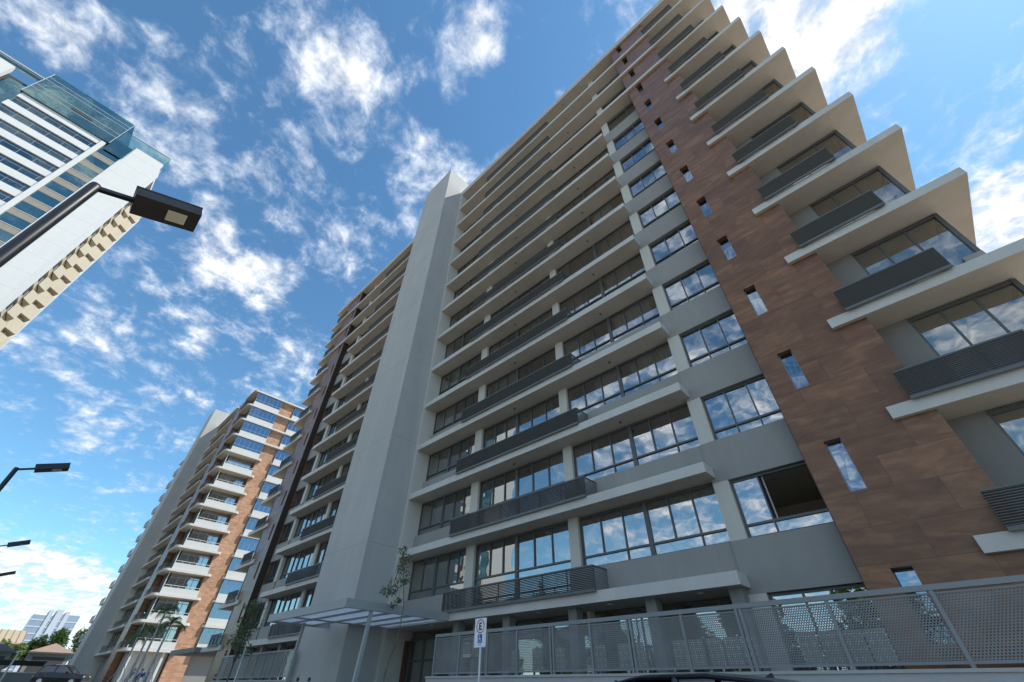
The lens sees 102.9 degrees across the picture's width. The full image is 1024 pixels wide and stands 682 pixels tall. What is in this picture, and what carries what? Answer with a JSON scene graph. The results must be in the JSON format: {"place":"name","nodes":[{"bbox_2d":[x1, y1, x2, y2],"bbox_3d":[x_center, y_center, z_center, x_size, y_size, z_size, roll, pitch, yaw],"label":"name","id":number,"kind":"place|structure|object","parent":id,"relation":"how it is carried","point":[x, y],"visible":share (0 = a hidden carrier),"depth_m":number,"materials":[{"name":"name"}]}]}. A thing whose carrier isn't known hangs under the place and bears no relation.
{"place":"outdoors","nodes":[
{"label":"outdoors","id":0,"kind":"place"},
{"bbox_2d":[0,642,16,671],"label":"tile roof house","id":1,"kind":"structure","parent":0,"point":[6,651],"depth_m":82.83,"materials":[{"name":"tile"}]},
{"bbox_2d":[0,629,27,671],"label":"warehouse","id":2,"kind":"structure","parent":0,"point":[16,637],"depth_m":126.68,"materials":[{"name":"metal"}]},
{"bbox_2d":[0,659,47,665],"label":"roof","id":3,"kind":"structure","parent":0,"point":[23,663],"depth_m":73.18,"materials":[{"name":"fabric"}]},
{"bbox_2d":[0,463,70,491],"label":"street lamp","id":4,"kind":"object","parent":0,"point":[53,467],"visible":1,"depth_m":11.49,"materials":[{"name":"black metal"}]},
{"bbox_2d":[2,609,79,671],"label":"office block","id":5,"kind":"structure","parent":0,"point":[36,625],"depth_m":192.37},
{"bbox_2d":[17,643,74,672],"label":"tile roof house","id":6,"kind":"structure","parent":0,"point":[55,653],"depth_m":86.40,"materials":[{"name":"ceramic"}]},
{"bbox_2d":[24,656,64,672],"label":"wall","id":7,"kind":"structure","parent":6,"relation":"in","point":[51,660],"depth_m":85.61,"materials":[{"name":"grey concrete"}]},
{"bbox_2d":[0,50,170,349],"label":"hotel tower","id":8,"kind":"structure","parent":0,"point":[61,140],"depth_m":67.09,"materials":[{"name":"paint"}]},
{"bbox_2d":[0,171,29,191],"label":"ribbon window","id":9,"kind":"structure","parent":8,"relation":"in","point":[4,178],"depth_m":61.47,"materials":[{"name":"glass"}]},
{"bbox_2d":[0,153,44,181],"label":"ribbon window","id":10,"kind":"structure","parent":8,"relation":"in","point":[4,160],"depth_m":62.90,"materials":[{"name":"glass"}]},
{"bbox_2d":[0,136,58,172],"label":"ribbon window","id":11,"kind":"structure","parent":8,"relation":"in","point":[4,142],"depth_m":64.35,"materials":[{"name":"glass"}]},
{"bbox_2d":[0,119,71,163],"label":"ribbon window","id":12,"kind":"structure","parent":8,"relation":"in","point":[3,124],"depth_m":65.76,"materials":[{"name":"glass"}]},
{"bbox_2d":[0,103,84,154],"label":"ribbon window","id":13,"kind":"structure","parent":8,"relation":"in","point":[3,108],"depth_m":67.19,"materials":[{"name":"glass"}]},
{"bbox_2d":[9,96,95,146],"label":"ribbon window","id":14,"kind":"structure","parent":8,"relation":"in","point":[18,101],"depth_m":69.03,"materials":[{"name":"glass"}]},
{"bbox_2d":[0,181,202,267],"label":"street lamp","id":15,"kind":"object","parent":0,"point":[160,208],"visible":1,"depth_m":5.01,"materials":[{"name":"black metal"}]},
{"bbox_2d":[67,390,308,681],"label":"apartment building","id":16,"kind":"structure","parent":0,"point":[195,543],"depth_m":66.26,"materials":[{"name":"white paint"}]},
{"bbox_2d":[139,624,180,649],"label":"balcony door","id":17,"kind":"structure","parent":16,"relation":"in","point":[172,633],"depth_m":56.58,"materials":[{"name":"glass"}]},
{"bbox_2d":[155,598,191,615],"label":"balcony door","id":18,"kind":"structure","parent":16,"relation":"in","point":[183,605],"depth_m":58.62,"materials":[{"name":"glass"}]},
{"bbox_2d":[166,573,201,590],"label":"balcony door","id":19,"kind":"structure","parent":16,"relation":"in","point":[179,580],"depth_m":60.31,"materials":[{"name":"glass"}]},
{"bbox_2d":[178,550,211,566],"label":"balcony door","id":20,"kind":"structure","parent":16,"relation":"in","point":[187,556],"depth_m":62.34,"materials":[{"name":"glass"}]},
{"bbox_2d":[189,529,221,544],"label":"balcony door","id":21,"kind":"structure","parent":16,"relation":"in","point":[196,534],"depth_m":64.35,"materials":[{"name":"glass"}]},
{"bbox_2d":[198,628,224,644],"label":"side window","id":22,"kind":"structure","parent":16,"relation":"in","point":[205,637],"depth_m":58.56,"materials":[{"name":"glass"}]},
{"bbox_2d":[199,509,230,524],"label":"balcony door","id":23,"kind":"structure","parent":16,"relation":"in","point":[207,514],"depth_m":66.36,"materials":[{"name":"glass"}]},
{"bbox_2d":[208,603,231,619],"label":"side window","id":24,"kind":"structure","parent":16,"relation":"in","point":[219,614],"depth_m":60.49,"materials":[{"name":"glass"}]},
{"bbox_2d":[209,490,238,504],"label":"balcony door","id":25,"kind":"structure","parent":16,"relation":"in","point":[215,494],"depth_m":68.36,"materials":[{"name":"glass"}]},
{"bbox_2d":[219,579,242,593],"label":"side window","id":26,"kind":"structure","parent":16,"relation":"in","point":[227,586],"depth_m":62.67,"materials":[{"name":"glass"}]},
{"bbox_2d":[218,473,246,486],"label":"balcony door","id":27,"kind":"structure","parent":16,"relation":"in","point":[223,476],"depth_m":70.38,"materials":[{"name":"glass"}]},
{"bbox_2d":[227,456,253,469],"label":"balcony door","id":28,"kind":"structure","parent":16,"relation":"in","point":[235,460],"depth_m":72.42,"materials":[{"name":"glass"}]},
{"bbox_2d":[237,537,258,551],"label":"side window","id":29,"kind":"structure","parent":16,"relation":"in","point":[247,544],"depth_m":66.68,"materials":[{"name":"glass"}]},
{"bbox_2d":[0,0,1023,664],"label":"sky","id":30,"kind":"structure","parent":0,"point":[311,138],"materials":[{"name":"blue"}]},
{"bbox_3d":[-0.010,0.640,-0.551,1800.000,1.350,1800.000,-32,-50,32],"label":"ground","id":31,"kind":"structure","parent":0,"visible":0},
{"bbox_2d":[0,638,28,668],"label":"leafy tree","id":32,"kind":"object","parent":31,"relation":"on","point":[22,646],"visible":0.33,"depth_m":93.87,"materials":[{"name":"green plant"}]},
{"bbox_2d":[0,672,34,681],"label":"boundary wall","id":33,"kind":"structure","parent":31,"relation":"on","point":[17,676],"depth_m":62.04,"materials":[{"name":"paint"}]},
{"bbox_2d":[18,633,48,659],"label":"leafy tree","id":34,"kind":"object","parent":31,"relation":"on","point":[33,644],"visible":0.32,"depth_m":102.67,"materials":[{"name":"green plant"}]},
{"bbox_2d":[41,626,70,647],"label":"leafy tree","id":35,"kind":"object","parent":31,"relation":"on","point":[60,636],"visible":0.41,"depth_m":104.41,"materials":[{"name":"green plant"}]},
{"bbox_2d":[67,626,88,664],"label":"leafy tree","id":36,"kind":"object","parent":31,"relation":"on","point":[76,637],"visible":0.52,"depth_m":97.97,"materials":[{"name":"green plant"}]},
{"bbox_2d":[211,680,288,681],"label":"terrace wall","id":37,"kind":"structure","parent":31,"relation":"on","point":[250,681],"depth_m":21.06,"materials":[{"name":"paint"}]},
{"bbox_2d":[215,649,293,679],"bbox_3d":[-14.145,17.608,22.114,9.930,1.108,0.080,-32,-50,32],"label":"perforated fence","id":38,"kind":"object","parent":37,"relation":"on","point":[282,670],"visible":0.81,"depth_m":21.51,"materials":[{"name":"metal"}]},
{"bbox_2d":[169,0,1023,681],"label":"apartment building","id":39,"kind":"structure","parent":31,"relation":"on","point":[671,304],"depth_m":16.74,"materials":[{"name":"paint"}]},
{"bbox_2d":[264,560,279,584],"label":"bay window","id":40,"kind":"structure","parent":39,"relation":"in","point":[272,572],"depth_m":33.54,"materials":[{"name":"glass"}]},
{"bbox_2d":[264,592,301,626],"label":"window","id":41,"kind":"structure","parent":39,"relation":"in","point":[290,602],"depth_m":29.66,"materials":[{"name":"glass"}]},
{"bbox_2d":[279,546,315,579],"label":"window","id":42,"kind":"structure","parent":39,"relation":"in","point":[302,559],"depth_m":31.47,"materials":[{"name":"glass"}]},
{"bbox_2d":[294,505,327,537],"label":"window","id":43,"kind":"structure","parent":39,"relation":"in","point":[318,515],"depth_m":33.59,"materials":[{"name":"glass"}]},
{"bbox_2d":[315,541,328,570],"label":"window","id":44,"kind":"structure","parent":39,"relation":"in","point":[322,550],"depth_m":29.41,"materials":[{"name":"glass"}]},
{"bbox_2d":[306,469,338,500],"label":"window","id":45,"kind":"structure","parent":39,"relation":"in","point":[330,477],"depth_m":35.71,"materials":[{"name":"glass"}]},
{"bbox_2d":[317,436,348,467],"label":"window","id":46,"kind":"structure","parent":39,"relation":"in","point":[323,457],"depth_m":37.87,"materials":[{"name":"glass"}]},
{"bbox_2d":[407,549,465,600],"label":"window","id":47,"kind":"structure","parent":39,"relation":"in","point":[436,575],"depth_m":19.90,"materials":[{"name":"glass"}]},
{"bbox_2d":[399,634,484,681],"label":"entrance door","id":48,"kind":"structure","parent":39,"relation":"attached to","point":[419,659],"depth_m":18.62,"materials":[{"name":"metal"}]},
{"bbox_2d":[417,486,470,535],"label":"window","id":49,"kind":"structure","parent":39,"relation":"in","point":[436,514],"depth_m":21.94,"materials":[{"name":"glass"}]},
{"bbox_2d":[426,434,474,480],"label":"window","id":50,"kind":"structure","parent":39,"relation":"in","point":[441,462],"depth_m":23.99,"materials":[{"name":"glass"}]},
{"bbox_2d":[433,390,478,434],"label":"window","id":51,"kind":"structure","parent":39,"relation":"in","point":[452,414],"depth_m":26.02,"materials":[{"name":"glass"}]},
{"bbox_2d":[439,352,481,394],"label":"window","id":52,"kind":"structure","parent":39,"relation":"in","point":[455,377],"depth_m":28.06,"materials":[{"name":"glass"}]},
{"bbox_2d":[444,320,483,359],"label":"window","id":53,"kind":"structure","parent":39,"relation":"in","point":[464,339],"depth_m":30.14,"materials":[{"name":"glass"}]},
{"bbox_2d":[449,291,486,327],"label":"window","id":54,"kind":"structure","parent":39,"relation":"in","point":[468,309],"depth_m":32.26,"materials":[{"name":"glass"}]},
{"bbox_2d":[454,273,487,298],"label":"window","id":55,"kind":"structure","parent":39,"relation":"in","point":[472,281],"depth_m":34.32,"materials":[{"name":"glass"}]},
{"bbox_2d":[491,275,549,327],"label":"window","id":56,"kind":"structure","parent":39,"relation":"in","point":[541,282],"depth_m":27.14,"materials":[{"name":"glass"}]},
{"bbox_2d":[486,347,555,399],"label":"window","id":57,"kind":"structure","parent":39,"relation":"in","point":[548,357],"depth_m":23.08,"materials":[{"name":"glass"}]},
{"bbox_2d":[489,308,552,364],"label":"window","id":58,"kind":"structure","parent":39,"relation":"in","point":[547,314],"depth_m":25.11,"materials":[{"name":"glass"}]},
{"bbox_2d":[478,451,564,523],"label":"window","id":59,"kind":"structure","parent":39,"relation":"in","point":[548,471],"depth_m":18.95,"materials":[{"name":"glass"}]},
{"bbox_2d":[483,394,559,447],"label":"window","id":60,"kind":"structure","parent":39,"relation":"in","point":[547,409],"depth_m":21.03,"materials":[{"name":"glass"}]},
{"bbox_2d":[473,521,570,604],"bbox_3d":[0.318,9.331,16.705,5.450,2.640,0.095,-32,-50,32],"label":"window","id":61,"kind":"structure","parent":39,"relation":"in","point":[547,549],"depth_m":16.83,"materials":[{"name":"glass"}]},
{"bbox_2d":[549,130,602,177],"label":"window","id":62,"kind":"structure","parent":39,"relation":"in","point":[599,132],"depth_m":31.77,"materials":[{"name":"glass"}]},
{"bbox_2d":[551,148,608,198],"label":"window","id":63,"kind":"structure","parent":39,"relation":"in","point":[605,151],"depth_m":29.75,"materials":[{"name":"glass"}]},
{"bbox_2d":[552,168,616,223],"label":"window","id":64,"kind":"structure","parent":39,"relation":"in","point":[611,173],"depth_m":27.72,"materials":[{"name":"glass"}]},
{"bbox_2d":[554,192,624,250],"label":"window","id":65,"kind":"structure","parent":39,"relation":"in","point":[617,200],"depth_m":25.69,"materials":[{"name":"glass"}]},
{"bbox_2d":[556,220,634,282],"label":"window","id":66,"kind":"structure","parent":39,"relation":"in","point":[625,230],"depth_m":23.66,"materials":[{"name":"glass"}]},
{"bbox_2d":[559,253,645,317],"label":"window","id":67,"kind":"structure","parent":39,"relation":"in","point":[633,268],"depth_m":21.63,"materials":[{"name":"glass"}]},
{"bbox_2d":[563,292,659,360],"bbox_3d":[4.653,-0.418,19.764,5.340,1.770,0.095,-32,-50,32],"label":"window","id":68,"kind":"structure","parent":39,"relation":"in","point":[643,311],"depth_m":19.65,"materials":[{"name":"glass"}]},
{"bbox_2d":[490,598,748,674],"bbox_3d":[3.025,10.526,13.456,10.740,2.645,0.085,-32,-50,32],"label":"ground floor window","id":69,"kind":"structure","parent":39,"relation":"in","point":[723,601],"depth_m":13.36,"materials":[{"name":"glass"}]},
{"bbox_2d":[608,103,635,130],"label":"bay window","id":70,"kind":"structure","parent":39,"relation":"in","point":[630,109],"depth_m":29.32,"materials":[{"name":"glass"}]},
{"bbox_2d":[567,341,677,414],"bbox_3d":[4.617,1.855,17.806,5.340,1.770,0.095,-32,-50,32],"label":"window","id":71,"kind":"structure","parent":39,"relation":"in","point":[652,366],"depth_m":17.68,"materials":[{"name":"glass"}]},
{"bbox_2d":[614,119,643,149],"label":"bay window","id":72,"kind":"structure","parent":39,"relation":"in","point":[637,127],"depth_m":27.34,"materials":[{"name":"glass"}]},
{"bbox_2d":[572,403,699,480],"bbox_3d":[4.580,4.128,15.848,5.340,1.770,0.095,-32,-50,32],"label":"window","id":73,"kind":"structure","parent":39,"relation":"in","point":[672,431],"depth_m":15.70,"materials":[{"name":"glass"}]},
{"bbox_2d":[621,139,654,171],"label":"bay window","id":74,"kind":"structure","parent":39,"relation":"in","point":[647,147],"depth_m":25.38,"materials":[{"name":"glass"}]},
{"bbox_2d":[629,162,666,197],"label":"bay window","id":75,"kind":"structure","parent":39,"relation":"in","point":[658,171],"depth_m":23.39,"materials":[{"name":"glass"}]},
{"bbox_2d":[579,483,729,565],"bbox_3d":[4.543,6.401,13.891,5.340,1.770,0.095,-32,-50,32],"label":"window","id":76,"kind":"structure","parent":39,"relation":"in","point":[690,518],"depth_m":13.71,"materials":[{"name":"glass"}]},
{"bbox_2d":[638,189,680,228],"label":"bay window","id":77,"kind":"structure","parent":39,"relation":"in","point":[669,201],"depth_m":21.42,"materials":[{"name":"glass"}]},
{"bbox_2d":[649,221,697,264],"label":"bay window","id":78,"kind":"structure","parent":39,"relation":"in","point":[684,236],"depth_m":19.45,"materials":[{"name":"glass"}]},
{"bbox_2d":[663,261,719,310],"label":"bay window","id":79,"kind":"structure","parent":39,"relation":"in","point":[702,279],"depth_m":17.47,"materials":[{"name":"glass"}]},
{"bbox_2d":[680,311,747,366],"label":"bay window","id":80,"kind":"structure","parent":39,"relation":"in","point":[723,334],"depth_m":15.49,"materials":[{"name":"glass"}]},
{"bbox_2d":[719,238,736,259],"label":"slit window","id":81,"kind":"structure","parent":39,"relation":"in","point":[725,245],"depth_m":16.37,"materials":[{"name":"glass"}]},
{"bbox_2d":[702,376,783,439],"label":"bay window","id":82,"kind":"structure","parent":39,"relation":"in","point":[751,404],"depth_m":13.51,"materials":[{"name":"glass"}]},
{"bbox_2d":[745,288,767,315],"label":"slit window","id":83,"kind":"structure","parent":39,"relation":"in","point":[753,296],"depth_m":14.39,"materials":[{"name":"glass"}]},
{"bbox_2d":[730,462,833,537],"bbox_3d":[7.598,4.505,11.531,2.260,1.660,0.155,-32,-50,32],"label":"bay window","id":84,"kind":"structure","parent":39,"relation":"in","point":[754,507],"depth_m":11.68,"materials":[{"name":"glass"}]},
{"bbox_2d":[751,102,814,148],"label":"corner window","id":85,"kind":"structure","parent":39,"relation":"in","point":[808,112],"depth_m":18.47,"materials":[{"name":"glass"}]},
{"bbox_2d":[779,352,809,388],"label":"slit window","id":86,"kind":"structure","parent":39,"relation":"in","point":[789,362],"depth_m":12.41,"materials":[{"name":"glass"}]},
{"bbox_2d":[776,130,855,174],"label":"corner window","id":87,"kind":"structure","parent":39,"relation":"in","point":[845,145],"depth_m":16.48,"materials":[{"name":"glass"}]},
{"bbox_2d":[769,584,903,670],"bbox_3d":[7.542,6.875,9.465,2.260,1.950,0.085,-32,-50,32],"label":"ground floor window","id":88,"kind":"structure","parent":39,"relation":"in","point":[856,587],"depth_m":9.78,"materials":[{"name":"glass"}]},
{"bbox_2d":[825,440,867,491],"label":"slit window","id":89,"kind":"structure","parent":39,"relation":"in","point":[854,481],"depth_m":10.43,"materials":[{"name":"glass"}]},
{"bbox_2d":[809,166,910,220],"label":"corner window","id":90,"kind":"structure","parent":39,"relation":"in","point":[893,189],"depth_m":14.49,"materials":[{"name":"metal"}]},
{"bbox_2d":[851,213,980,294],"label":"corner window","id":91,"kind":"structure","parent":39,"relation":"in","point":[954,246],"depth_m":12.54,"materials":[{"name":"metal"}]},
{"bbox_2d":[907,278,1023,379],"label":"corner window","id":92,"kind":"structure","parent":39,"relation":"in","point":[1017,288],"depth_m":10.81,"materials":[{"name":"metal"}]},
{"bbox_2d":[986,402,1023,455],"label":"corner window","id":93,"kind":"structure","parent":39,"relation":"in","point":[991,413],"depth_m":9.36,"materials":[{"name":"metal"}]},
{"bbox_2d":[425,667,1023,681],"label":"terrace wall","id":94,"kind":"structure","parent":31,"relation":"on","point":[962,675],"depth_m":7.03,"materials":[{"name":"paint"}]},
{"bbox_2d":[431,575,1023,675],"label":"perforated fence","id":95,"kind":"object","parent":94,"relation":"on","point":[635,667],"visible":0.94,"depth_m":7.93,"materials":[{"name":"metal"}]},
{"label":"terrace","id":96,"kind":"structure","parent":31,"relation":"on","visible":0},
{"bbox_2d":[796,632,826,670],"bbox_3d":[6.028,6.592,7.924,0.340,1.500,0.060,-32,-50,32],"label":"chair","id":97,"kind":"object","parent":96,"relation":"on","point":[811,650],"visible":0.29,"depth_m":8.22,"materials":[{"name":"metal"}]},
{"bbox_2d":[818,631,850,669],"bbox_3d":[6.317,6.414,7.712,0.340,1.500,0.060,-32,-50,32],"label":"chair","id":98,"kind":"object","parent":96,"relation":"on","point":[833,650],"visible":0.38,"depth_m":8.00,"materials":[{"name":"metal"}]},
{"bbox_2d":[842,630,875,669],"bbox_3d":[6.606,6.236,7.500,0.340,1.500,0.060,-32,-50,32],"label":"chair","id":99,"kind":"object","parent":96,"relation":"on","point":[858,668],"visible":0.25,"depth_m":7.78,"materials":[{"name":"metal"}]},
{"bbox_2d":[863,628,900,669],"bbox_3d":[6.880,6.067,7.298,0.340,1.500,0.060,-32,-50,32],"label":"chair","id":100,"kind":"object","parent":96,"relation":"on","point":[882,667],"visible":0.25,"depth_m":7.59,"materials":[{"name":"metal"}]},
{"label":"road","id":101,"kind":"structure","parent":0,"visible":0},
{"bbox_2d":[29,664,90,681],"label":"parked car","id":102,"kind":"object","parent":101,"relation":"on","point":[58,673],"visible":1,"depth_m":40.33,"materials":[{"name":"black paint"}]},
{"bbox_2d":[614,672,799,681],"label":"parked car","id":103,"kind":"object","parent":101,"relation":"on","point":[704,677],"visible":1,"depth_m":4.50,"materials":[{"name":"black paint"}]},
{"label":"pavement","id":104,"kind":"structure","parent":0,"visible":0},
{"bbox_2d":[107,631,152,681],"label":"palm tree","id":105,"kind":"object","parent":104,"relation":"on","point":[138,637],"visible":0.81,"depth_m":34.99,"materials":[{"name":"green plant"}]},
{"bbox_2d":[119,625,161,681],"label":"palm tree","id":106,"kind":"object","parent":104,"relation":"on","point":[150,628],"visible":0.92,"depth_m":33.02,"materials":[{"name":"green plant"}]},
{"bbox_2d":[122,603,178,681],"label":"palm tree","id":107,"kind":"object","parent":104,"relation":"on","point":[165,610],"visible":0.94,"depth_m":32.55,"materials":[{"name":"green plant"}]},
{"bbox_2d":[134,616,185,681],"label":"palm tree","id":108,"kind":"object","parent":104,"relation":"on","point":[172,621],"visible":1,"depth_m":31.09,"materials":[{"name":"green plant"}]},
{"bbox_2d":[226,599,264,681],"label":"street tree","id":109,"kind":"object","parent":104,"relation":"on","point":[243,631],"visible":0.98,"depth_m":22.06,"materials":[{"name":"green plant"}]},
{"bbox_2d":[267,598,448,681],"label":"entrance canopy","id":110,"kind":"object","parent":104,"relation":"on","point":[359,612],"visible":0.99,"depth_m":16.29,"materials":[{"name":"metal"}]},
{"bbox_2d":[378,546,411,681],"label":"sapling","id":111,"kind":"object","parent":104,"relation":"on","point":[389,589],"visible":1,"depth_m":15.20,"materials":[{"name":"green plant"}]},
{"bbox_2d":[474,617,486,681],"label":"parking sign","id":112,"kind":"object","parent":104,"relation":"on","point":[480,634],"visible":1,"depth_m":10.20,"materials":[{"name":"metal"}]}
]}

